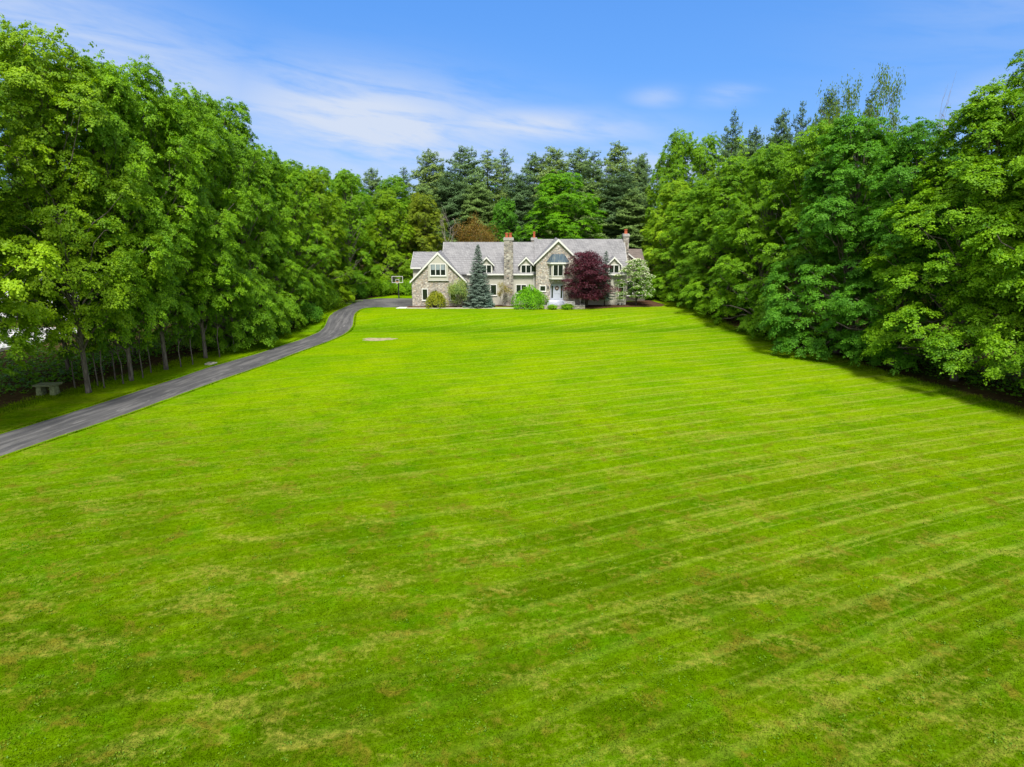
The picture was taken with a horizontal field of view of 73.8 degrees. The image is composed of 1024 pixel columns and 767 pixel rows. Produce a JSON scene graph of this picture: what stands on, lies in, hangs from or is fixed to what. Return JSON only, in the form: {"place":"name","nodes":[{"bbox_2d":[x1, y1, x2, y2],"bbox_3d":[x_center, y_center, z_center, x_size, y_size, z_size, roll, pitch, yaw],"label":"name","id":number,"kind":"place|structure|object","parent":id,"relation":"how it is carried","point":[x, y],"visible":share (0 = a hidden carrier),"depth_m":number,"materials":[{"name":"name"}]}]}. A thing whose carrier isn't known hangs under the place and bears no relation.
{"place":"outdoors","nodes":[
{"label":"outdoors","id":0,"kind":"place"},
{"bbox_2d":[0,327,76,350],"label":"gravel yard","id":1,"kind":"structure","parent":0,"point":[5,346],"depth_m":88.35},
{"bbox_2d":[0,305,365,455],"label":"driveway","id":2,"kind":"structure","parent":0,"point":[339,323],"depth_m":63.43,"materials":[{"name":"grey asphalt"}]},
{"bbox_2d":[407,307,534,308],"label":"path","id":3,"kind":"structure","parent":0,"point":[465,308],"depth_m":109.35,"materials":[{"name":"grey stone"}]},
{"bbox_2d":[0,261,1023,766],"bbox_3d":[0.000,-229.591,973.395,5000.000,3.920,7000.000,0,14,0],"label":"ground","id":4,"kind":"structure","parent":0,"point":[608,357],"depth_m":34.53,"materials":[{"name":"green plant"}]},
{"bbox_2d":[0,167,37,340],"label":"maple tree","id":5,"kind":"object","parent":4,"relation":"on","point":[5,251],"visible":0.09,"depth_m":60.11,"materials":[{"name":"green plant"}]},
{"bbox_2d":[0,89,70,375],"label":"maple tree","id":6,"kind":"object","parent":4,"relation":"on","point":[21,312],"visible":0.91,"depth_m":51.61,"materials":[{"name":"green plant"}]},
{"bbox_2d":[31,382,62,395],"bbox_3d":[-42.575,0.557,62.623,2.150,1.150,1.200,0,14,0],"label":"stone bench","id":7,"kind":"object","parent":4,"relation":"on","point":[54,389],"visible":0.98,"depth_m":62.32,"materials":[{"name":"grey stone"}]},
{"bbox_2d":[0,20,119,372],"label":"maple tree","id":8,"kind":"object","parent":4,"relation":"on","point":[9,118],"visible":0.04,"depth_m":63.45,"materials":[{"name":"green plant"}]},
{"bbox_2d":[51,296,77,387],"bbox_3d":[-41.575,-3.650,63.744,2.950,9.330,2.642,10,17,34],"label":"sapling","id":9,"kind":"object","parent":4,"relation":"on","point":[56,303],"visible":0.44,"depth_m":63.05,"materials":[{"name":"green plant"}]},
{"bbox_2d":[0,14,174,392],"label":"maple tree","id":10,"kind":"object","parent":4,"relation":"on","point":[26,71],"visible":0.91,"depth_m":57.23,"materials":[{"name":"green plant"}]},
{"bbox_2d":[80,268,108,387],"bbox_3d":[-38.935,-4.846,63.731,2.950,11.902,2.642,3,14,12],"label":"sapling","id":11,"kind":"object","parent":4,"relation":"on","point":[89,345],"visible":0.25,"depth_m":63.24,"materials":[{"name":"green plant"}]},
{"bbox_2d":[27,44,182,380],"bbox_3d":[-37.858,-14.876,64.221,13.165,31.060,11.391,-1,14,-5],"label":"maple tree","id":12,"kind":"object","parent":4,"relation":"on","point":[113,89],"visible":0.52,"depth_m":62.43,"materials":[{"name":"green plant"}]},
{"bbox_2d":[97,296,121,380],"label":"sapling","id":13,"kind":"object","parent":4,"relation":"on","point":[110,351],"visible":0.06,"depth_m":67.05,"materials":[{"name":"green plant"}]},
{"bbox_2d":[98,286,134,383],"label":"sapling","id":14,"kind":"object","parent":4,"relation":"on","point":[120,342],"visible":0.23,"depth_m":65.82,"materials":[{"name":"green plant"}]},
{"bbox_2d":[60,62,179,355],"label":"maple tree","id":15,"kind":"object","parent":4,"relation":"on","point":[134,353],"visible":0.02,"depth_m":75.05,"materials":[{"name":"green plant"}]},
{"bbox_2d":[129,291,151,377],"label":"sapling","id":16,"kind":"object","parent":4,"relation":"on","point":[142,345],"visible":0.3,"depth_m":67.87,"materials":[{"name":"green plant"}]},
{"bbox_2d":[80,54,212,369],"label":"maple tree","id":17,"kind":"object","parent":4,"relation":"on","point":[150,117],"visible":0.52,"depth_m":67.58,"materials":[{"name":"green plant"}]},
{"bbox_2d":[164,286,191,366],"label":"sapling","id":18,"kind":"object","parent":4,"relation":"on","point":[177,337],"visible":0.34,"depth_m":72.41,"materials":[{"name":"green plant"}]},
{"bbox_2d":[175,274,200,364],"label":"sapling","id":19,"kind":"object","parent":4,"relation":"on","point":[197,328],"visible":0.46,"depth_m":73.56,"materials":[{"name":"green plant"}]},
{"bbox_2d":[129,79,254,357],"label":"maple tree","id":20,"kind":"object","parent":4,"relation":"on","point":[200,296],"visible":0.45,"depth_m":73.51,"materials":[{"name":"green plant"}]},
{"bbox_2d":[202,257,228,356],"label":"sapling","id":21,"kind":"object","parent":4,"relation":"on","point":[215,321],"visible":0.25,"depth_m":77.40,"materials":[{"name":"green plant"}]},
{"bbox_2d":[205,325,240,347],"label":"shrub","id":22,"kind":"object","parent":4,"relation":"on","point":[229,339],"visible":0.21,"depth_m":84.10,"materials":[{"name":"green plant"}]},
{"bbox_2d":[167,89,280,352],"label":"maple tree","id":23,"kind":"object","parent":4,"relation":"on","point":[242,218],"visible":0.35,"depth_m":80.02,"materials":[{"name":"green plant"}]},
{"bbox_2d":[218,284,242,345],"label":"sapling","id":24,"kind":"object","parent":4,"relation":"on","point":[228,325],"visible":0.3,"depth_m":80.20,"materials":[{"name":"green plant"}]},
{"bbox_2d":[200,96,302,341],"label":"maple tree","id":25,"kind":"object","parent":4,"relation":"on","point":[237,130],"visible":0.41,"depth_m":85.94,"materials":[{"name":"green plant"}]},
{"bbox_2d":[229,143,288,308],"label":"maple tree","id":26,"kind":"object","parent":4,"relation":"on","point":[251,165],"visible":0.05,"depth_m":99.08,"materials":[{"name":"green plant"}]},
{"bbox_2d":[242,146,315,327],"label":"maple tree","id":27,"kind":"object","parent":4,"relation":"on","point":[271,164],"visible":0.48,"depth_m":92.72,"materials":[{"name":"green plant"}]},
{"bbox_2d":[277,160,327,289],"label":"maple tree","id":28,"kind":"object","parent":4,"relation":"on","point":[298,199],"visible":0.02,"depth_m":111.38,"materials":[{"name":"green plant"}]},
{"bbox_2d":[269,159,337,307],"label":"ash tree","id":29,"kind":"object","parent":4,"relation":"on","point":[300,205],"visible":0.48,"depth_m":100.42,"materials":[{"name":"green plant"}]},
{"bbox_2d":[288,300,324,322],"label":"shrub","id":30,"kind":"object","parent":4,"relation":"on","point":[316,311],"visible":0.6,"depth_m":98.52,"materials":[{"name":"green plant"}]},
{"bbox_2d":[291,165,354,306],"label":"maple tree","id":31,"kind":"object","parent":4,"relation":"on","point":[318,188],"visible":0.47,"depth_m":109.40,"materials":[{"name":"green plant"}]},
{"bbox_2d":[296,165,355,288],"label":"ash tree","id":32,"kind":"object","parent":4,"relation":"on","point":[322,168],"visible":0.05,"depth_m":120.73,"materials":[{"name":"green plant"}]},
{"bbox_2d":[309,282,343,309],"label":"shrub","id":33,"kind":"object","parent":4,"relation":"on","point":[332,297],"visible":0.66,"depth_m":106.99,"materials":[{"name":"green plant"}]},
{"bbox_2d":[325,168,381,297],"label":"ash tree","id":34,"kind":"object","parent":4,"relation":"on","point":[343,188],"visible":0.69,"depth_m":118.13,"materials":[{"name":"green plant"}]},
{"bbox_2d":[343,281,369,298],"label":"shrub","id":35,"kind":"object","parent":4,"relation":"on","point":[359,291],"visible":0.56,"depth_m":120.77,"materials":[{"name":"green plant"}]},
{"bbox_2d":[328,173,386,290],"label":"maple tree","id":36,"kind":"object","parent":4,"relation":"on","point":[370,209],"visible":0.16,"depth_m":130.32,"materials":[{"name":"green plant"}]},
{"bbox_2d":[362,167,380,228],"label":"pine tree","id":37,"kind":"object","parent":4,"relation":"on","point":[373,184],"visible":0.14,"depth_m":160.66,"materials":[{"name":"green plant"}]},
{"bbox_2d":[346,298,411,307],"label":"parking court","id":38,"kind":"object","parent":4,"relation":"on","point":[389,302],"visible":0.75,"depth_m":116.37,"materials":[{"name":"asphalt"}]},
{"bbox_2d":[367,273,396,295],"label":"shrub","id":39,"kind":"object","parent":4,"relation":"on","point":[377,282],"visible":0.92,"depth_m":125.28,"materials":[{"name":"green plant"}]},
{"bbox_2d":[359,188,416,293],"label":"maple tree","id":40,"kind":"object","parent":4,"relation":"on","point":[388,214],"visible":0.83,"depth_m":126.91,"materials":[{"name":"green plant"}]},
{"bbox_2d":[361,175,419,280],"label":"maple tree","id":41,"kind":"object","parent":4,"relation":"on","point":[396,182],"visible":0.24,"depth_m":134.53,"materials":[{"name":"green plant"}]},
{"bbox_2d":[391,278,411,295],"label":"shrub","id":42,"kind":"object","parent":4,"relation":"on","point":[406,288],"visible":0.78,"depth_m":126.03,"materials":[{"name":"green plant"}]},
{"bbox_2d":[394,167,414,248],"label":"pine tree","id":43,"kind":"object","parent":4,"relation":"on","point":[404,176],"visible":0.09,"depth_m":156.08,"materials":[{"name":"green plant"}]},
{"bbox_2d":[395,192,441,274],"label":"ash tree","id":44,"kind":"object","parent":4,"relation":"on","point":[411,199],"visible":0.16,"depth_m":135.43,"materials":[{"name":"green plant"}]},
{"bbox_2d":[399,192,449,278],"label":"maple tree","id":45,"kind":"object","parent":4,"relation":"on","point":[422,239],"visible":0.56,"depth_m":132.31,"materials":[{"name":"green plant"}]},
{"bbox_2d":[397,148,456,243],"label":"pine tree","id":46,"kind":"object","parent":4,"relation":"on","point":[427,178],"visible":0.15,"depth_m":149.97,"materials":[{"name":"green plant"}]},
{"bbox_2d":[398,184,456,251],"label":"maple tree","id":47,"kind":"object","parent":4,"relation":"on","point":[424,188],"visible":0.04,"depth_m":143.02,"materials":[{"name":"green plant"}]},
{"bbox_2d":[431,171,471,249],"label":"pine tree","id":48,"kind":"object","parent":4,"relation":"on","point":[450,205],"visible":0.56,"depth_m":145.01,"materials":[{"name":"green plant"}]},
{"bbox_2d":[446,277,469,306],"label":"shrub","id":49,"kind":"object","parent":4,"relation":"on","point":[460,286],"visible":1,"depth_m":109.34,"materials":[{"name":"green plant"}]},
{"bbox_2d":[436,145,491,233],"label":"pine tree","id":50,"kind":"object","parent":4,"relation":"on","point":[467,170],"visible":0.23,"depth_m":149.62,"materials":[{"name":"green plant"}]},
{"bbox_2d":[407,305,534,307],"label":"mulch bed","id":51,"kind":"object","parent":4,"relation":"on","point":[460,306],"visible":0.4,"depth_m":111.41,"materials":[{"name":"brown soil"}]},
{"bbox_2d":[424,290,448,308],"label":"weeping shrub","id":52,"kind":"object","parent":51,"relation":"on","point":[438,297],"visible":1,"depth_m":109.38,"materials":[{"name":"yellow plant"}]},
{"bbox_2d":[462,245,494,307],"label":"blue spruce","id":53,"kind":"object","parent":51,"relation":"on","point":[476,286],"visible":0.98,"depth_m":109.47,"materials":[{"name":"green plant"}]},
{"bbox_2d":[450,212,500,241],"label":"bronze tree","id":54,"kind":"object","parent":4,"relation":"on","point":[474,229],"visible":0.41,"depth_m":132.01,"materials":[{"name":"brown plant"}]},
{"bbox_2d":[450,180,509,241],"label":"pine tree","id":55,"kind":"object","parent":4,"relation":"on","point":[483,214],"visible":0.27,"depth_m":143.63,"materials":[{"name":"green plant"}]},
{"bbox_2d":[461,150,508,225],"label":"pine tree","id":56,"kind":"object","parent":4,"relation":"on","point":[488,178],"visible":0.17,"depth_m":156.10,"materials":[{"name":"green plant"}]},
{"bbox_2d":[489,148,515,223],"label":"pine tree","id":57,"kind":"object","parent":4,"relation":"on","point":[504,179],"visible":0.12,"depth_m":161.72,"materials":[{"name":"green plant"}]},
{"bbox_2d":[489,196,521,241],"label":"maple tree","id":58,"kind":"object","parent":4,"relation":"on","point":[507,216],"visible":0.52,"depth_m":138.25,"materials":[{"name":"green plant"}]},
{"bbox_2d":[0,274,1023,401],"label":"undergrowth","id":59,"kind":"object","parent":4,"relation":"on","point":[156,351],"visible":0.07,"depth_m":71.41,"materials":[{"name":"green plant"}]},
{"bbox_2d":[0,430,1023,766],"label":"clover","id":60,"kind":"object","parent":4,"relation":"on","point":[490,678],"visible":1,"depth_m":24.46,"materials":[{"name":"green plant"}]},
{"bbox_2d":[488,172,547,241],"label":"pine tree","id":61,"kind":"object","parent":4,"relation":"on","point":[521,191],"visible":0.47,"depth_m":146.11,"materials":[{"name":"green plant"}]},
{"bbox_2d":[410,229,648,305],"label":"stone house","id":62,"kind":"structure","parent":4,"relation":"on","point":[538,264],"depth_m":112.25,"materials":[{"name":"stone"}]},
{"bbox_2d":[430,264,445,275],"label":"window","id":63,"kind":"structure","parent":62,"relation":"in","point":[435,269],"depth_m":110.04,"materials":[{"name":"glass"}]},
{"bbox_2d":[428,255,448,280],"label":"box window","id":64,"kind":"structure","parent":62,"relation":"in","point":[437,260],"depth_m":110.21,"materials":[{"name":"paint"}]},
{"bbox_2d":[512,152,546,222],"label":"pine tree","id":65,"kind":"object","parent":4,"relation":"on","point":[528,171],"visible":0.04,"depth_m":153.76,"materials":[{"name":"green plant"}]},
{"bbox_2d":[511,284,548,309],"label":"weeping shrub","id":66,"kind":"object","parent":4,"relation":"on","point":[528,296],"visible":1,"depth_m":108.46,"materials":[{"name":"green plant"}]},
{"bbox_2d":[530,145,576,240],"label":"pine tree","id":67,"kind":"object","parent":4,"relation":"on","point":[556,162],"visible":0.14,"depth_m":151.40,"materials":[{"name":"green plant"}]},
{"bbox_2d":[518,169,606,240],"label":"maple tree","id":68,"kind":"object","parent":4,"relation":"on","point":[559,220],"visible":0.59,"depth_m":132.70,"materials":[{"name":"green plant"}]},
{"bbox_2d":[564,146,596,215],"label":"pine tree","id":69,"kind":"object","parent":4,"relation":"on","point":[575,165],"visible":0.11,"depth_m":157.49,"materials":[{"name":"green plant"}]},
{"bbox_2d":[568,150,610,238],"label":"pine tree","id":70,"kind":"object","parent":4,"relation":"on","point":[599,163],"visible":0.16,"depth_m":150.36,"materials":[{"name":"green plant"}]},
{"bbox_2d":[572,178,612,238],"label":"pine tree","id":71,"kind":"object","parent":4,"relation":"on","point":[591,185],"visible":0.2,"depth_m":144.37,"materials":[{"name":"green plant"}]},
{"bbox_2d":[594,140,645,232],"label":"pine tree","id":72,"kind":"object","parent":4,"relation":"on","point":[614,165],"visible":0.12,"depth_m":151.49,"materials":[{"name":"green plant"}]},
{"bbox_2d":[591,171,651,248],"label":"pine tree","id":73,"kind":"object","parent":4,"relation":"on","point":[617,189],"visible":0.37,"depth_m":142.97,"materials":[{"name":"green plant"}]},
{"bbox_2d":[585,300,664,308],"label":"mulch bed","id":74,"kind":"object","parent":4,"relation":"on","point":[647,303],"visible":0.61,"depth_m":112.60,"materials":[{"name":"brown soil"}]},
{"bbox_2d":[561,249,620,306],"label":"purple maple","id":75,"kind":"object","parent":74,"relation":"on","point":[589,261],"visible":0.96,"depth_m":108.46,"materials":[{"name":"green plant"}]},
{"bbox_2d":[597,250,615,305],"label":"spruce tree","id":76,"kind":"object","parent":74,"relation":"on","point":[608,281],"visible":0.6,"depth_m":110.54,"materials":[{"name":"green plant"}]},
{"bbox_2d":[614,258,655,305],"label":"dogwood tree","id":77,"kind":"object","parent":74,"relation":"on","point":[636,263],"visible":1,"depth_m":110.77,"materials":[{"name":"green plant"}]},
{"bbox_2d":[601,188,660,266],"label":"pine tree","id":78,"kind":"object","parent":4,"relation":"on","point":[634,206],"visible":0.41,"depth_m":140.11,"materials":[{"name":"green plant"}]},
{"bbox_2d":[632,152,657,213],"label":"pine tree","id":79,"kind":"object","parent":4,"relation":"on","point":[642,176],"visible":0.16,"depth_m":156.07,"materials":[{"name":"green plant"}]},
{"bbox_2d":[645,285,665,299],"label":"shrub","id":80,"kind":"object","parent":4,"relation":"on","point":[655,295],"visible":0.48,"depth_m":119.58,"materials":[{"name":"green plant"}]},
{"bbox_2d":[638,154,678,279],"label":"ash tree","id":81,"kind":"object","parent":4,"relation":"on","point":[649,189],"visible":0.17,"depth_m":137.03,"materials":[{"name":"green plant"}]},
{"bbox_2d":[639,178,691,289],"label":"maple tree","id":82,"kind":"object","parent":4,"relation":"on","point":[668,190],"visible":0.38,"depth_m":126.44,"materials":[{"name":"green plant"}]},
{"bbox_2d":[645,126,706,268],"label":"maple tree","id":83,"kind":"object","parent":4,"relation":"on","point":[677,149],"visible":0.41,"depth_m":130.82,"materials":[{"name":"green plant"}]},
{"bbox_2d":[646,187,713,300],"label":"maple tree","id":84,"kind":"object","parent":4,"relation":"on","point":[677,211],"visible":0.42,"depth_m":116.58,"materials":[{"name":"green plant"}]},
{"bbox_2d":[670,131,726,267],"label":"maple tree","id":85,"kind":"object","parent":4,"relation":"on","point":[698,163],"visible":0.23,"depth_m":126.51,"materials":[{"name":"green plant"}]},
{"bbox_2d":[664,178,739,310],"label":"maple tree","id":86,"kind":"object","parent":4,"relation":"on","point":[702,195],"visible":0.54,"depth_m":107.63,"materials":[{"name":"green plant"}]},
{"bbox_2d":[701,109,746,284],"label":"pine tree","id":87,"kind":"object","parent":4,"relation":"on","point":[732,148],"visible":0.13,"depth_m":105.84,"materials":[{"name":"green plant"}]},
{"bbox_2d":[678,152,781,315],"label":"maple tree","id":88,"kind":"object","parent":4,"relation":"on","point":[733,177],"visible":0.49,"depth_m":99.31,"materials":[{"name":"green plant"}]},
{"bbox_2d":[706,135,756,292],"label":"ash tree","id":89,"kind":"object","parent":4,"relation":"on","point":[713,173],"visible":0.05,"depth_m":115.52,"materials":[{"name":"green plant"}]},
{"bbox_2d":[737,125,764,293],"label":"pine tree","id":90,"kind":"object","parent":4,"relation":"on","point":[754,142],"visible":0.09,"depth_m":109.53,"materials":[{"name":"green plant"}]},
{"bbox_2d":[705,139,825,330],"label":"maple tree","id":91,"kind":"object","parent":4,"relation":"on","point":[766,161],"visible":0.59,"depth_m":92.27,"materials":[{"name":"green plant"}]},
{"bbox_2d":[744,108,793,274],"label":"pine tree","id":92,"kind":"object","parent":4,"relation":"on","point":[784,127],"visible":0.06,"depth_m":101.51,"materials":[{"name":"green plant"}]},
{"bbox_2d":[770,98,811,290],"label":"pine tree","id":93,"kind":"object","parent":4,"relation":"on","point":[802,115],"visible":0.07,"depth_m":99.55,"materials":[{"name":"green plant"}]},
{"bbox_2d":[746,118,867,346],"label":"maple tree","id":94,"kind":"object","parent":4,"relation":"on","point":[790,220],"visible":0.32,"depth_m":84.03,"materials":[{"name":"green plant"}]},
{"bbox_2d":[785,86,844,263],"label":"pine tree","id":95,"kind":"object","parent":4,"relation":"on","point":[824,110],"visible":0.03,"depth_m":93.36,"materials":[{"name":"green plant"}]},
{"bbox_2d":[757,106,920,360],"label":"maple tree","id":96,"kind":"object","parent":4,"relation":"on","point":[843,177],"visible":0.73,"depth_m":76.58,"materials":[{"name":"green plant"}]},
{"bbox_2d":[823,88,883,327],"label":"pine tree","id":97,"kind":"object","parent":4,"relation":"on","point":[873,97],"visible":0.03,"depth_m":89.62,"materials":[{"name":"green plant"}]},
{"bbox_2d":[831,126,927,325],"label":"maple tree","id":98,"kind":"object","parent":4,"relation":"on","point":[859,165],"visible":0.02,"depth_m":83.54,"materials":[{"name":"green plant"}]},
{"bbox_2d":[804,62,966,323],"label":"pine tree","id":99,"kind":"object","parent":4,"relation":"on","point":[894,119],"visible":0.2,"depth_m":86.06,"materials":[{"name":"green plant"}]},
{"bbox_2d":[816,115,975,374],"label":"maple tree","id":100,"kind":"object","parent":4,"relation":"on","point":[917,144],"visible":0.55,"depth_m":70.00,"materials":[{"name":"green plant"}]},
{"bbox_2d":[878,139,981,354],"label":"maple tree","id":101,"kind":"object","parent":4,"relation":"on","point":[933,304],"visible":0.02,"depth_m":74.74,"materials":[{"name":"green plant"}]},
{"bbox_2d":[855,73,1023,381],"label":"maple tree","id":102,"kind":"object","parent":4,"relation":"on","point":[986,120],"visible":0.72,"depth_m":61.82,"materials":[{"name":"green plant"}]},
{"bbox_2d":[939,102,1023,387],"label":"maple tree","id":103,"kind":"object","parent":4,"relation":"on","point":[1003,349],"visible":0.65,"depth_m":57.49,"materials":[{"name":"green plant"}]},
{"bbox_2d":[954,49,1023,379],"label":"maple tree","id":104,"kind":"object","parent":4,"relation":"on","point":[1016,79],"visible":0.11,"depth_m":62.71,"materials":[{"name":"green plant"}]},
{"bbox_2d":[0,0,1023,207],"label":"sky","id":105,"kind":"structure","parent":0,"point":[358,86],"materials":[{"name":"blue"}]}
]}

